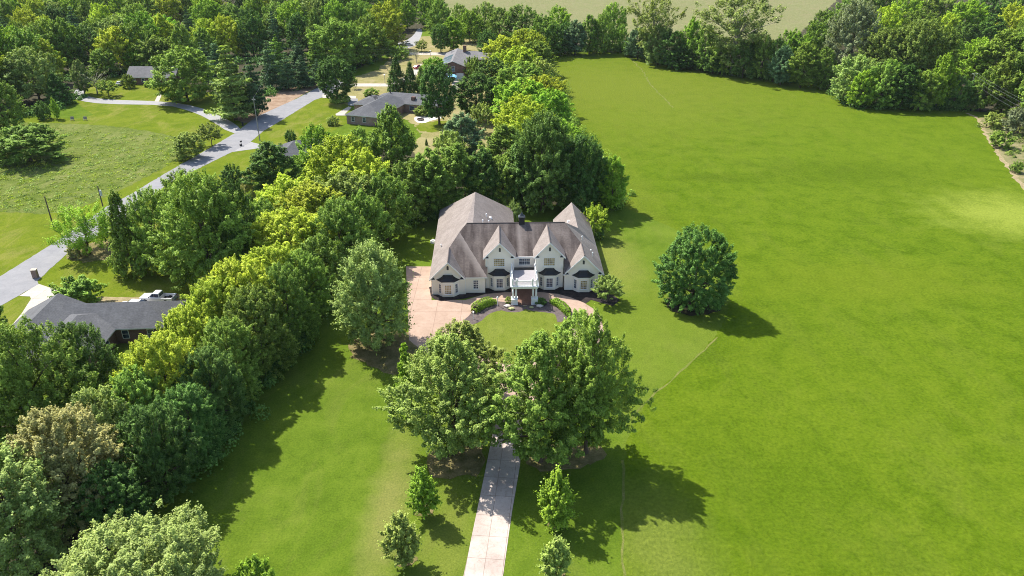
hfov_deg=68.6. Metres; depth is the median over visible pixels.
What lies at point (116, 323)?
brick ranch house
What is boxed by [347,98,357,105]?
dark drive
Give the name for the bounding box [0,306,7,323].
broadleaf tree
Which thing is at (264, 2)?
broadleaf tree
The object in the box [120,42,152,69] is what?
broadleaf tree
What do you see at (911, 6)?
broadleaf tree
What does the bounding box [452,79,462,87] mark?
concrete drive
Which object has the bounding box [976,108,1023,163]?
scrub
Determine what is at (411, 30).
forest floor
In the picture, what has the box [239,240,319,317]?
broadleaf tree
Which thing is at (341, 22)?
broadleaf tree
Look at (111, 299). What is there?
parking strip
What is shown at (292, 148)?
hidden house
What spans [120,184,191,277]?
broadleaf tree
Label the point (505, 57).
broadleaf tree
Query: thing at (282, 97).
pine straw
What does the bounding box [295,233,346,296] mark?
broadleaf tree
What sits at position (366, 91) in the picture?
shrub
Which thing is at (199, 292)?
broadleaf tree
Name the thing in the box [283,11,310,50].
broadleaf tree
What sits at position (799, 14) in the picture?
field
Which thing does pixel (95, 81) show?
bare tree
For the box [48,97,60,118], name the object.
young tree
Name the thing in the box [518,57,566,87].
broadleaf tree
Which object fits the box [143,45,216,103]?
broadleaf tree
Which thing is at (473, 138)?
broadleaf tree
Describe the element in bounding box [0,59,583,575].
forest floor
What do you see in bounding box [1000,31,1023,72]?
broadleaf tree
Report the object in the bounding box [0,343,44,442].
broadleaf tree
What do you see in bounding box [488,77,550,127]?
broadleaf tree
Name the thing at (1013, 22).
broadleaf tree
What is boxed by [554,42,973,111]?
undergrowth
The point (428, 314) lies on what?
courtyard
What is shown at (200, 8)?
broadleaf tree
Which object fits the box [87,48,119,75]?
broadleaf tree
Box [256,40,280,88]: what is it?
pine tree
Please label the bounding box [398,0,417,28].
broadleaf tree
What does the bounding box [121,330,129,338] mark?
window
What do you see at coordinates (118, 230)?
cedar tree
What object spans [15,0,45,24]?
broadleaf tree
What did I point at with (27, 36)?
broadleaf tree
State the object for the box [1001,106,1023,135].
shrub
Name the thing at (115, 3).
broadleaf tree
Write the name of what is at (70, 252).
shrub
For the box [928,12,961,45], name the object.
broadleaf tree
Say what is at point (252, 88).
pine tree
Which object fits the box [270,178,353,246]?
broadleaf tree
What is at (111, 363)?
broadleaf tree
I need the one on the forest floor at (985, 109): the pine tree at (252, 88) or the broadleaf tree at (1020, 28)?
the broadleaf tree at (1020, 28)
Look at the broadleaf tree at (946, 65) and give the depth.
242.14 m
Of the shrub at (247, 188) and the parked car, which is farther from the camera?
the shrub at (247, 188)
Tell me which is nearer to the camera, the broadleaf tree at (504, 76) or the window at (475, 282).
the window at (475, 282)
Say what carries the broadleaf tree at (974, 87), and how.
on the forest floor at (985, 109)
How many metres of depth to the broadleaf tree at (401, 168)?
155.18 m
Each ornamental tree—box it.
[95,80,119,96]
[196,122,224,145]
[351,76,357,86]
[414,39,426,51]
[468,101,495,130]
[581,202,612,237]
[591,273,624,301]
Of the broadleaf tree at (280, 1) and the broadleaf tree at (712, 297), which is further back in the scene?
the broadleaf tree at (280, 1)
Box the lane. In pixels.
[74,90,240,132]
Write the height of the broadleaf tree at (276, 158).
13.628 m
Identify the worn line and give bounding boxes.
[620,460,625,575]
[629,56,672,106]
[630,337,717,418]
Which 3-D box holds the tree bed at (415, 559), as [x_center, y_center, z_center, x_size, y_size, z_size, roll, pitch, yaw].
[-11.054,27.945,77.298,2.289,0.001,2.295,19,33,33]
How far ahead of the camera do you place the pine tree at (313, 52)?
293.77 m
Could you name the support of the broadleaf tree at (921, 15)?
on the forest floor at (985, 109)
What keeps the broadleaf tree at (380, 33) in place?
on the forest floor at (411, 30)
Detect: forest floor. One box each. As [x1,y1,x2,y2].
[0,0,431,111]
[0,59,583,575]
[566,0,1023,111]
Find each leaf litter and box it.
[348,331,418,374]
[427,445,485,478]
[526,445,606,471]
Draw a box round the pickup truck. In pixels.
[139,290,177,300]
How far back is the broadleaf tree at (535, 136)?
157.49 m
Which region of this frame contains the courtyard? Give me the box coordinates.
[406,266,602,433]
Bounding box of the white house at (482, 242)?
[429,192,603,304]
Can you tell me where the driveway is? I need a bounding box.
[464,434,520,575]
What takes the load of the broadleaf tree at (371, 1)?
on the forest floor at (411, 30)
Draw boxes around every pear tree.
[313,54,354,98]
[417,62,457,124]
[430,23,449,52]
[453,72,502,114]
[471,56,508,92]
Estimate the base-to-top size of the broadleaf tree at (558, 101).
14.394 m
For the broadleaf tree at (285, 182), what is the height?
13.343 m
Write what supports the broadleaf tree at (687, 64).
on the field at (842, 394)
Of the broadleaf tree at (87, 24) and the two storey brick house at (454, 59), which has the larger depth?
the broadleaf tree at (87, 24)
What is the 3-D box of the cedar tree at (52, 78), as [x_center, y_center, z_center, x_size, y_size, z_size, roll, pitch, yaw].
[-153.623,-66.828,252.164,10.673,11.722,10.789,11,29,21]
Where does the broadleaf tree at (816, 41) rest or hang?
on the forest floor at (985, 109)
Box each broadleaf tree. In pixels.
[0,0,16,23]
[0,0,24,23]
[0,24,26,83]
[0,26,66,82]
[0,45,63,101]
[0,55,15,89]
[0,58,24,99]
[0,78,29,129]
[0,122,71,165]
[0,133,23,162]
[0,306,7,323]
[0,313,98,467]
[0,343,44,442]
[1,400,132,554]
[4,17,26,32]
[7,6,41,45]
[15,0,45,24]
[20,0,48,25]
[25,17,71,69]
[32,320,125,410]
[33,5,77,23]
[34,38,66,81]
[37,14,51,33]
[39,498,228,575]
[42,0,69,16]
[45,0,67,6]
[48,16,86,68]
[58,0,91,22]
[58,21,86,57]
[66,457,158,546]
[69,59,93,93]
[70,384,143,462]
[71,24,107,67]
[74,0,110,20]
[78,17,107,47]
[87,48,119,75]
[88,2,111,30]
[90,25,138,71]
[93,0,114,14]
[93,14,125,55]
[105,363,181,454]
[108,0,125,17]
[111,329,208,441]
[111,399,202,504]
[114,20,153,65]
[120,0,160,19]
[120,2,151,42]
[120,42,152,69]
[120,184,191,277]
[123,10,162,46]
[130,35,179,65]
[141,166,255,292]
[143,44,175,65]
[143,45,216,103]
[148,14,179,37]
[150,0,186,24]
[152,13,178,43]
[153,382,230,468]
[154,166,215,251]
[155,300,226,376]
[167,21,198,66]
[169,131,207,159]
[170,343,249,440]
[174,275,255,351]
[178,0,195,22]
[186,0,228,34]
[189,18,225,48]
[191,0,219,21]
[192,28,218,59]
[196,0,226,7]
[197,315,266,410]
[201,253,300,343]
[204,177,262,269]
[207,14,247,54]
[219,2,240,17]
[220,9,238,35]
[223,283,302,379]
[224,0,244,13]
[234,15,269,43]
[236,6,267,55]
[239,0,263,22]
[239,140,302,195]
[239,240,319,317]
[243,195,286,247]
[246,0,271,11]
[246,205,346,272]
[254,172,312,226]
[258,13,286,42]
[258,261,321,349]
[261,1,286,30]
[268,0,284,13]
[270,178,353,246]
[275,0,308,38]
[280,248,335,324]
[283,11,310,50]
[289,0,311,15]
[293,122,338,180]
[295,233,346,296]
[300,0,324,30]
[302,132,374,183]
[303,7,324,46]
[303,164,392,233]
[305,17,368,71]
[305,194,377,279]
[310,0,341,20]
[319,0,348,26]
[319,17,349,58]
[324,146,394,201]
[326,0,355,22]
[335,26,378,64]
[335,187,395,252]
[341,0,374,23]
[344,125,378,164]
[347,13,393,58]
[355,1,376,25]
[356,165,419,240]
[357,0,383,14]
[360,1,408,47]
[365,102,417,175]
[382,0,402,11]
[382,0,402,28]
[386,157,442,225]
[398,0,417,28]
[400,0,418,11]
[401,145,456,212]
[416,0,440,26]
[421,56,446,77]
[424,142,491,202]
[425,0,453,39]
[429,129,470,168]
[437,16,466,49]
[444,111,484,155]
[450,3,468,29]
[455,9,487,42]
[462,148,504,200]
[472,1,497,33]
[476,29,498,54]
[477,123,521,181]
[481,34,525,68]
[481,153,523,206]
[485,7,512,41]
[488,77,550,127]
[490,45,541,80]
[490,91,541,139]
[495,60,541,101]
[497,3,544,42]
[501,137,544,207]
[502,98,554,158]
[504,107,582,214]
[507,28,550,59]
[513,39,558,70]
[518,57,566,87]
[519,73,567,114]
[525,13,562,54]
[531,87,574,131]
[532,116,592,154]
[540,128,586,202]
[544,4,571,41]
[546,132,608,213]
[546,307,604,372]
[550,21,579,53]
[563,19,587,54]
[580,14,603,53]
[581,163,614,203]
[590,11,617,52]
[597,154,629,208]
[601,1,627,43]
[612,23,628,50]
[622,40,637,53]
[623,27,647,59]
[642,22,676,64]
[651,221,738,315]
[653,30,693,68]
[669,45,696,69]
[673,14,704,67]
[687,25,718,69]
[697,51,725,73]
[708,37,732,74]
[729,37,761,78]
[743,30,765,70]
[746,34,776,78]
[762,38,787,81]
[765,45,798,84]
[771,27,812,69]
[785,42,821,87]
[799,20,831,67]
[804,46,836,89]
[806,7,841,49]
[821,0,882,82]
[823,0,869,37]
[830,53,880,103]
[845,69,880,106]
[854,27,918,86]
[862,2,906,48]
[865,0,897,26]
[865,57,905,107]
[878,17,959,89]
[882,64,928,108]
[884,0,923,27]
[895,8,948,54]
[901,69,945,111]
[914,24,964,87]
[919,0,956,29]
[925,52,960,106]
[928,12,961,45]
[942,74,976,108]
[944,0,989,41]
[944,35,967,66]
[947,21,985,61]
[955,37,996,80]
[960,0,1008,29]
[962,80,987,108]
[967,69,1002,110]
[973,28,1023,77]
[978,14,1007,43]
[986,51,1023,112]
[994,0,1023,26]
[995,1,1023,41]
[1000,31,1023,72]
[1003,52,1023,111]
[1009,18,1023,47]
[1017,86,1023,107]
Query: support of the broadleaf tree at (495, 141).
on the forest floor at (72, 539)
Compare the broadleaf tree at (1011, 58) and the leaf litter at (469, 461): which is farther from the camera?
the broadleaf tree at (1011, 58)
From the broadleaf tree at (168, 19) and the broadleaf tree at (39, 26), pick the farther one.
the broadleaf tree at (168, 19)
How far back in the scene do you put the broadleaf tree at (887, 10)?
328.20 m
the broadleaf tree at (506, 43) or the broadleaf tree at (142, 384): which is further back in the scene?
the broadleaf tree at (506, 43)
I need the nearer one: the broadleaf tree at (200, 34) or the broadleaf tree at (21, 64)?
the broadleaf tree at (21, 64)
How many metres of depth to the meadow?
193.03 m
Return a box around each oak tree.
[0,434,81,575]
[326,234,414,354]
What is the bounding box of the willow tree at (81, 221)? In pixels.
[42,195,110,255]
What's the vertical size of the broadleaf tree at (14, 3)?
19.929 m
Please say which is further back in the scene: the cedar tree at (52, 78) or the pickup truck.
the cedar tree at (52, 78)
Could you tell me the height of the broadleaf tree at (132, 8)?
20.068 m
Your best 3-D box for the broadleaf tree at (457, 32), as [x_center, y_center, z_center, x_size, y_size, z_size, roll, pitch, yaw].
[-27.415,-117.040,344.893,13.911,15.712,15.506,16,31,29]
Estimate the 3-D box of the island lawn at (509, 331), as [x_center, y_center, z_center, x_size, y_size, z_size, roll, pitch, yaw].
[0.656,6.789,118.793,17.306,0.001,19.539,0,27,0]
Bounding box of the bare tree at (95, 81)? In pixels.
[79,68,106,93]
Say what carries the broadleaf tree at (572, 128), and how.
on the forest floor at (72, 539)
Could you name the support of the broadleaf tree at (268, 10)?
on the forest floor at (411, 30)
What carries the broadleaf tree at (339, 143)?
on the forest floor at (72, 539)
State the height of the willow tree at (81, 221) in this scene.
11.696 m
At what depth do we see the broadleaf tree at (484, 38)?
331.79 m
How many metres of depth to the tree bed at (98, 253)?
144.85 m
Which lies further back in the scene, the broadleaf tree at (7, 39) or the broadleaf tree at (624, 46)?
the broadleaf tree at (624, 46)
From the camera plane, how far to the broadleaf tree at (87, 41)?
302.62 m
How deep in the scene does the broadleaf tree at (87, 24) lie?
329.98 m
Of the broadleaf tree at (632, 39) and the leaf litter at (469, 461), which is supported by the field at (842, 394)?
the broadleaf tree at (632, 39)
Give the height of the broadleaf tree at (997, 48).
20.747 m
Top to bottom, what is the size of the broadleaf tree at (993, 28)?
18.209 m
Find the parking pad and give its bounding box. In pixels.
[398,29,421,47]
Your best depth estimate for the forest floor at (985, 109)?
356.56 m
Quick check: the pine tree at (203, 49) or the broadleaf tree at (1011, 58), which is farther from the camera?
the pine tree at (203, 49)
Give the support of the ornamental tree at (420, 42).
on the dry lawn at (376, 76)
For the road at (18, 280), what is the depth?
190.80 m
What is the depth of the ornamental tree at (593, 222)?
149.57 m
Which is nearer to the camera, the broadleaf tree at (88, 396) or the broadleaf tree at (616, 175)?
the broadleaf tree at (88, 396)
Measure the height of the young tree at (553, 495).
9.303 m
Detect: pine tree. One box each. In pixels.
[0,16,8,32]
[66,6,83,38]
[182,7,195,35]
[192,40,210,78]
[203,45,259,119]
[206,43,228,82]
[240,53,270,115]
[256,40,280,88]
[266,10,286,50]
[268,34,290,72]
[276,52,298,89]
[289,38,308,71]
[294,55,313,87]
[304,34,324,73]
[309,59,324,85]
[387,342,423,419]
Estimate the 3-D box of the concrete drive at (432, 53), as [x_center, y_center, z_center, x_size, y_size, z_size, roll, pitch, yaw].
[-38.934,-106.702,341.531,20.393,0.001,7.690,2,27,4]
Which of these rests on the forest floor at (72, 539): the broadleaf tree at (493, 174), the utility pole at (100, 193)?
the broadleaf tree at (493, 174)
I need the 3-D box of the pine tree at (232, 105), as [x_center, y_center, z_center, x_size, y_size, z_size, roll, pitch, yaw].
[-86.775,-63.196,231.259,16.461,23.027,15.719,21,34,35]
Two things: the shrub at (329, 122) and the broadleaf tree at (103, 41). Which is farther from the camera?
the broadleaf tree at (103, 41)
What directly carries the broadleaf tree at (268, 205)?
on the forest floor at (72, 539)
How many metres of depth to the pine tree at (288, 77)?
270.52 m
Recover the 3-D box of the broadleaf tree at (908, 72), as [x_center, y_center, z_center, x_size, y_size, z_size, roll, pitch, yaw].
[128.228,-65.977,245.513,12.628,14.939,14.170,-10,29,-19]
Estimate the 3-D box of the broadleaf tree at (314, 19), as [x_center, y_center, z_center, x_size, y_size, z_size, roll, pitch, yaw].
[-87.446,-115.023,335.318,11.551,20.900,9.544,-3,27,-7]
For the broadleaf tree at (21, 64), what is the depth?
250.62 m
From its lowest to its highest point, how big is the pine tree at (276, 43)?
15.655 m
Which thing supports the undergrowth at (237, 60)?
on the forest floor at (411, 30)
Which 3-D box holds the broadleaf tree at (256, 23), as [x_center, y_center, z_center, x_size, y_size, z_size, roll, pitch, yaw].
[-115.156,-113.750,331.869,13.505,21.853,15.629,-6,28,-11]
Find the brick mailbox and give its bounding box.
[30,268,38,278]
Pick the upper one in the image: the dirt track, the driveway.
the dirt track
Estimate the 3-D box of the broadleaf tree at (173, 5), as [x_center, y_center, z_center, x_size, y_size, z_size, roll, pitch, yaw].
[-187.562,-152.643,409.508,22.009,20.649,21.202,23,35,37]
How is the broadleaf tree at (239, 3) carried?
on the forest floor at (411, 30)
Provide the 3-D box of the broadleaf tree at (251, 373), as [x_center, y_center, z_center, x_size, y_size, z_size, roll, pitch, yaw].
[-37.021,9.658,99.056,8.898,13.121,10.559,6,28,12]
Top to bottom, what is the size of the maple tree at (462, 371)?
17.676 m
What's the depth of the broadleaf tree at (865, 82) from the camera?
245.75 m
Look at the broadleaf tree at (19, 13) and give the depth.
329.02 m
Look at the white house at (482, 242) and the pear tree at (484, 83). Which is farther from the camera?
the pear tree at (484, 83)
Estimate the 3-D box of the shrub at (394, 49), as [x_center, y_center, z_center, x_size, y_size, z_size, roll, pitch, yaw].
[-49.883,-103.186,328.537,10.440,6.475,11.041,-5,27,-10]
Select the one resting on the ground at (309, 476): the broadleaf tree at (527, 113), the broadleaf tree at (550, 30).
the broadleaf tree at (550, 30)
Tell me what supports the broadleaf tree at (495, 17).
on the ground at (309, 476)
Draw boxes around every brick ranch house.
[9,293,185,381]
[345,89,446,125]
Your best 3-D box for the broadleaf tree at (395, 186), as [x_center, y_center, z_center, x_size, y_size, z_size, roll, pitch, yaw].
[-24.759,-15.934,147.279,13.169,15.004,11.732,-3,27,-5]
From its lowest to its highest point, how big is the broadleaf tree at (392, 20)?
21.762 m
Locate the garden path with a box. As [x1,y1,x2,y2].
[336,106,350,114]
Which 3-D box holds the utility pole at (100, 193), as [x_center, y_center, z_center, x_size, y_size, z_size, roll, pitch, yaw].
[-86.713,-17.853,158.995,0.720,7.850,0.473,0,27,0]
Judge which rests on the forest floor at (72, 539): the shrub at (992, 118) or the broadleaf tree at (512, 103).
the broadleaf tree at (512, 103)
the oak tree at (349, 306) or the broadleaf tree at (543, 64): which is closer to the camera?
the oak tree at (349, 306)
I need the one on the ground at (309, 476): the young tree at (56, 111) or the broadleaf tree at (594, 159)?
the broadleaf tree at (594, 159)
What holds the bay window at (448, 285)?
in the white house at (482, 242)
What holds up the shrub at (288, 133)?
on the lawn at (21, 238)
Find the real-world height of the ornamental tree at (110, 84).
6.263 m
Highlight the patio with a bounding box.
[414,115,440,122]
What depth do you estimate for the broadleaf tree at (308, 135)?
175.42 m
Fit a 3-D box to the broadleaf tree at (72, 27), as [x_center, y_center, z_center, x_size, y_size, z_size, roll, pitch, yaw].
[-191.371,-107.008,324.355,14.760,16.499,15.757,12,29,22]
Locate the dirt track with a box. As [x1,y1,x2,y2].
[966,113,1023,189]
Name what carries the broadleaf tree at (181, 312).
on the forest floor at (72, 539)
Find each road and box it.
[0,80,342,305]
[233,142,260,151]
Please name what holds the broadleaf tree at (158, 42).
on the forest floor at (411, 30)
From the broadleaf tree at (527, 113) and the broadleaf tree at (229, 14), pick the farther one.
the broadleaf tree at (229, 14)
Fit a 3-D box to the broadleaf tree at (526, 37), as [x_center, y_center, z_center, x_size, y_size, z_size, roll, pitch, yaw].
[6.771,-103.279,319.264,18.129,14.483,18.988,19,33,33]
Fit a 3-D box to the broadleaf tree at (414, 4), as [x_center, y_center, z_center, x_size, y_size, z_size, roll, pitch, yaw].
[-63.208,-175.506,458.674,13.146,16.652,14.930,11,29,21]
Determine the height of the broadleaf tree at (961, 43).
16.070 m
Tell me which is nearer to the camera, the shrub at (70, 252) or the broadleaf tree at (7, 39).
the shrub at (70, 252)
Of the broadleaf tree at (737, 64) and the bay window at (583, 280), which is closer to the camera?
the bay window at (583, 280)
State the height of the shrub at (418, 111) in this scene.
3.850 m
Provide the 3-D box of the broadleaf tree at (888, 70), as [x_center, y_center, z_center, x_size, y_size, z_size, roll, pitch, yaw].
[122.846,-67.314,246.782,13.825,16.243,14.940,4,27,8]
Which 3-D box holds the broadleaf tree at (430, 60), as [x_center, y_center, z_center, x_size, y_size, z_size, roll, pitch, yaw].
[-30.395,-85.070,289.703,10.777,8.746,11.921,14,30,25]
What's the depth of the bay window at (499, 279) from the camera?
130.55 m
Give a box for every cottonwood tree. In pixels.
[625,0,687,51]
[692,0,786,74]
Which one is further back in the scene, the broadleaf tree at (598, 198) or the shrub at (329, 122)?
the shrub at (329, 122)
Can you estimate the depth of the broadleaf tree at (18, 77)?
250.23 m
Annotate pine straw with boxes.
[237,84,317,122]
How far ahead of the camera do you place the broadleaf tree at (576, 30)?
332.57 m
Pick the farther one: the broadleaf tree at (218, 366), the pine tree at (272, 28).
the pine tree at (272, 28)
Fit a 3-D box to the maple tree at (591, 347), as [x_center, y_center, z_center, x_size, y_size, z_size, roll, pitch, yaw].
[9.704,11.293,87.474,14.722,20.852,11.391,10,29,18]
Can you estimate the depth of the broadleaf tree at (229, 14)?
368.56 m
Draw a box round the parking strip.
[97,294,186,302]
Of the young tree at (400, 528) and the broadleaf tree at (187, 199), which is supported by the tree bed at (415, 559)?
the young tree at (400, 528)
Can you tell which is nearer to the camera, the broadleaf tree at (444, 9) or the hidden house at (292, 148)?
the hidden house at (292, 148)
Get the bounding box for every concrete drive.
[14,284,55,322]
[355,64,421,85]
[408,52,446,54]
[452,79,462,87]
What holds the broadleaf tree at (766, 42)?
on the field at (842, 394)
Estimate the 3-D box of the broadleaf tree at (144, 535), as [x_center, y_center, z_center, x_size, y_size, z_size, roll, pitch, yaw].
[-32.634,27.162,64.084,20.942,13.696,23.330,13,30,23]
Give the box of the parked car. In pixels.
[123,299,144,301]
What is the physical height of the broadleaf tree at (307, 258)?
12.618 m
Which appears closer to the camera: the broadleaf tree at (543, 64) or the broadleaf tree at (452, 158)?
the broadleaf tree at (452, 158)
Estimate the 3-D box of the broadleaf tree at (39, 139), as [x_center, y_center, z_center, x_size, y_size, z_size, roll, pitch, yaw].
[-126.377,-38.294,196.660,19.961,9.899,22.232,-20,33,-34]
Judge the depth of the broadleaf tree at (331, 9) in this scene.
366.21 m
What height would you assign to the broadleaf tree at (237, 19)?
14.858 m
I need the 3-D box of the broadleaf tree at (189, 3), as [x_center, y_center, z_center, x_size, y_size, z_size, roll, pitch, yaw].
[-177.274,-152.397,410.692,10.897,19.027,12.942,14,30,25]
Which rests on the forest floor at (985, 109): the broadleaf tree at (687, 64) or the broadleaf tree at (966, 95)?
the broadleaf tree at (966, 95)
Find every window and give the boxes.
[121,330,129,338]
[146,329,153,337]
[436,275,459,296]
[473,280,478,289]
[488,269,509,290]
[493,258,504,266]
[518,258,530,265]
[538,268,560,289]
[543,258,554,266]
[572,270,594,291]
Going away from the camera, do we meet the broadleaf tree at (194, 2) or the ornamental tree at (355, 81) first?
the ornamental tree at (355, 81)
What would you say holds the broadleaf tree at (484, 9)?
on the ground at (309, 476)
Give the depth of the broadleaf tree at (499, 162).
162.63 m
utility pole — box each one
[44,196,53,226]
[97,186,106,219]
[253,98,259,140]
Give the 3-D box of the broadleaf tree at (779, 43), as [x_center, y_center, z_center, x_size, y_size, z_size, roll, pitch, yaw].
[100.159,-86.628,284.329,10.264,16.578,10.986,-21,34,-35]
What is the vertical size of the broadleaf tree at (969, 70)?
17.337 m
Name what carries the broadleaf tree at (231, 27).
on the forest floor at (411, 30)
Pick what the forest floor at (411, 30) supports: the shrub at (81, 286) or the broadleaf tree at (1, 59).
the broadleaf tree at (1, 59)
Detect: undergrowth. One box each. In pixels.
[4,42,388,119]
[136,203,444,494]
[498,69,636,210]
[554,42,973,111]
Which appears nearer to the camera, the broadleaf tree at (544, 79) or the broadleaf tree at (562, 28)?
the broadleaf tree at (544, 79)
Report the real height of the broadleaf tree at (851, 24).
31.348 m
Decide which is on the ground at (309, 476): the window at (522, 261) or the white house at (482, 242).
the white house at (482, 242)
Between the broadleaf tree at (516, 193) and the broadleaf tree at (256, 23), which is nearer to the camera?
the broadleaf tree at (516, 193)
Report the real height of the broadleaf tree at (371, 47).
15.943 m
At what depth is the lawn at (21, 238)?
196.06 m
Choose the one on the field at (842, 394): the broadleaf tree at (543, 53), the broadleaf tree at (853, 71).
the broadleaf tree at (853, 71)
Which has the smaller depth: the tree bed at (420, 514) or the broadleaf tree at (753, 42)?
the tree bed at (420, 514)
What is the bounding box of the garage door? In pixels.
[456,73,463,78]
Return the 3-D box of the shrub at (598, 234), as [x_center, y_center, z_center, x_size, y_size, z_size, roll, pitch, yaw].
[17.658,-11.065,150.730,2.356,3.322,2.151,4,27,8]
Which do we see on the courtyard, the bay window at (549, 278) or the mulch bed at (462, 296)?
the mulch bed at (462, 296)
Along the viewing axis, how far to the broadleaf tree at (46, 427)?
75.94 m
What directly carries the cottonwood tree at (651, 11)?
on the field at (842, 394)
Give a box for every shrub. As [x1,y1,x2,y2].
[31,100,51,120]
[47,274,109,302]
[64,242,88,258]
[98,217,118,244]
[118,74,136,88]
[219,164,244,187]
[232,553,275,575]
[240,174,256,198]
[284,129,296,141]
[325,115,339,125]
[363,87,378,96]
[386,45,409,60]
[413,105,428,115]
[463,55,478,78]
[504,296,510,303]
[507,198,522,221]
[535,297,546,304]
[594,227,605,239]
[983,111,1005,129]
[989,130,1016,149]
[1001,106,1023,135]
[1009,159,1023,172]
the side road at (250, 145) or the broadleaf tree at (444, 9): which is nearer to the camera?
the side road at (250, 145)
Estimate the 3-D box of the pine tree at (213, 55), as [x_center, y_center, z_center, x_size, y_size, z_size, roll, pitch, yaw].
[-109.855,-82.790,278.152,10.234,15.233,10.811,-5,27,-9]
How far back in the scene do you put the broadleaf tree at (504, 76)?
251.06 m
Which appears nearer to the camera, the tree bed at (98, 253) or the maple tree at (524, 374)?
the maple tree at (524, 374)
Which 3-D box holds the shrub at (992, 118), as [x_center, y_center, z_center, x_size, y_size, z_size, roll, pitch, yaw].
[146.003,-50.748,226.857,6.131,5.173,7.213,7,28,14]
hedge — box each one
[329,95,350,103]
[471,297,496,313]
[549,297,571,315]
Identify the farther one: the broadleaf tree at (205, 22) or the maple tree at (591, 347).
the broadleaf tree at (205, 22)
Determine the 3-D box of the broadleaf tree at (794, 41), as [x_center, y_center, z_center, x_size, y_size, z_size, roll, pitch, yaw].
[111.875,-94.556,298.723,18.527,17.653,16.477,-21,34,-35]
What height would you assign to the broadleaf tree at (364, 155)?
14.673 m
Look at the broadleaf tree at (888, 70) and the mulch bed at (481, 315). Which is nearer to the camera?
the mulch bed at (481, 315)
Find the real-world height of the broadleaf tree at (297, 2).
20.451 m
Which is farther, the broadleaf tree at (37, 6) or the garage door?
the broadleaf tree at (37, 6)
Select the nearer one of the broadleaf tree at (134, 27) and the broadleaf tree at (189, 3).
the broadleaf tree at (134, 27)
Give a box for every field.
[442,0,835,48]
[548,52,1023,575]
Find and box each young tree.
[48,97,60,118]
[377,505,422,575]
[405,463,442,519]
[533,463,582,538]
[535,531,573,575]
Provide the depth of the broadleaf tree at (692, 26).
304.35 m
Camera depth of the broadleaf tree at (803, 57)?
271.98 m
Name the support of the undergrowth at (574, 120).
on the forest floor at (72, 539)
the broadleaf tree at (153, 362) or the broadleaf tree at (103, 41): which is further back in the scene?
the broadleaf tree at (103, 41)
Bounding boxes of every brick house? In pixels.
[127,66,181,84]
[443,45,488,78]
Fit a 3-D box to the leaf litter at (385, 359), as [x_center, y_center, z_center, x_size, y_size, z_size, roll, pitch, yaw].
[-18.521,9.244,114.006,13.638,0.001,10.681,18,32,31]
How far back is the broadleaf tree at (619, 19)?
354.57 m
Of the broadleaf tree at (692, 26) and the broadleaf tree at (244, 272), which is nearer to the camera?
the broadleaf tree at (244, 272)
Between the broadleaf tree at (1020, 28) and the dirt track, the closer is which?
the dirt track
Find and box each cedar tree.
[41,71,76,104]
[101,185,152,282]
[386,54,407,92]
[402,61,418,93]
[415,66,425,93]
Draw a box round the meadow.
[0,123,176,213]
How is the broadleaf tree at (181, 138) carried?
on the lawn at (21, 238)
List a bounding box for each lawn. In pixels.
[0,78,350,325]
[331,36,499,159]
[416,121,460,132]
[468,309,567,363]
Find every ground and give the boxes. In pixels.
[19,20,1018,575]
[979,111,1023,182]
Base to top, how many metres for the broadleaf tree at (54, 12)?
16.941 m
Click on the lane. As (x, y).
(228, 125)
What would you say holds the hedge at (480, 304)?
on the mulch bed at (481, 315)
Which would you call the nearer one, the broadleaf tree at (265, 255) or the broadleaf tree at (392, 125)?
the broadleaf tree at (265, 255)
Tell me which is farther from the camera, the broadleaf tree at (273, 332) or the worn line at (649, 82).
the worn line at (649, 82)
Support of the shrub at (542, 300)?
on the mulch bed at (547, 307)
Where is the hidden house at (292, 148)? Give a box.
[278,138,323,164]
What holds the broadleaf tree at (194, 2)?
on the forest floor at (411, 30)
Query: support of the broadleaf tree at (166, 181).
on the lawn at (21, 238)
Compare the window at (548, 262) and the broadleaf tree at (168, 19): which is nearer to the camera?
the window at (548, 262)
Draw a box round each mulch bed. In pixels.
[429,286,510,300]
[464,301,524,324]
[525,302,568,321]
[537,286,618,305]
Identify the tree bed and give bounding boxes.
[67,240,121,262]
[395,555,417,566]
[414,504,432,515]
[666,297,722,315]
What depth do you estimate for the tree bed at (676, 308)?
124.80 m
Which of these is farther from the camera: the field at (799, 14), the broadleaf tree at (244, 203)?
the field at (799, 14)
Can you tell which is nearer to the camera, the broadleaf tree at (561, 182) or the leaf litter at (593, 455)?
the leaf litter at (593, 455)
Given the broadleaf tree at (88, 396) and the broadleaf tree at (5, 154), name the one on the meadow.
the broadleaf tree at (5, 154)
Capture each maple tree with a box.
[372,330,509,459]
[409,317,508,401]
[465,327,608,465]
[533,303,658,453]
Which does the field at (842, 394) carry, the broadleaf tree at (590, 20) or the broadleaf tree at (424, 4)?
the broadleaf tree at (590, 20)
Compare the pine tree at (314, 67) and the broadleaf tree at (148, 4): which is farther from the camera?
the broadleaf tree at (148, 4)
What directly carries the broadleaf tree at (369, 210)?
on the ground at (309, 476)
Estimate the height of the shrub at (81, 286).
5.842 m
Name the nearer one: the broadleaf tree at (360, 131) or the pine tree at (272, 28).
the broadleaf tree at (360, 131)
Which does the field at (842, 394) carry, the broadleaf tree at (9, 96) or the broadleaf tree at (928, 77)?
the broadleaf tree at (928, 77)

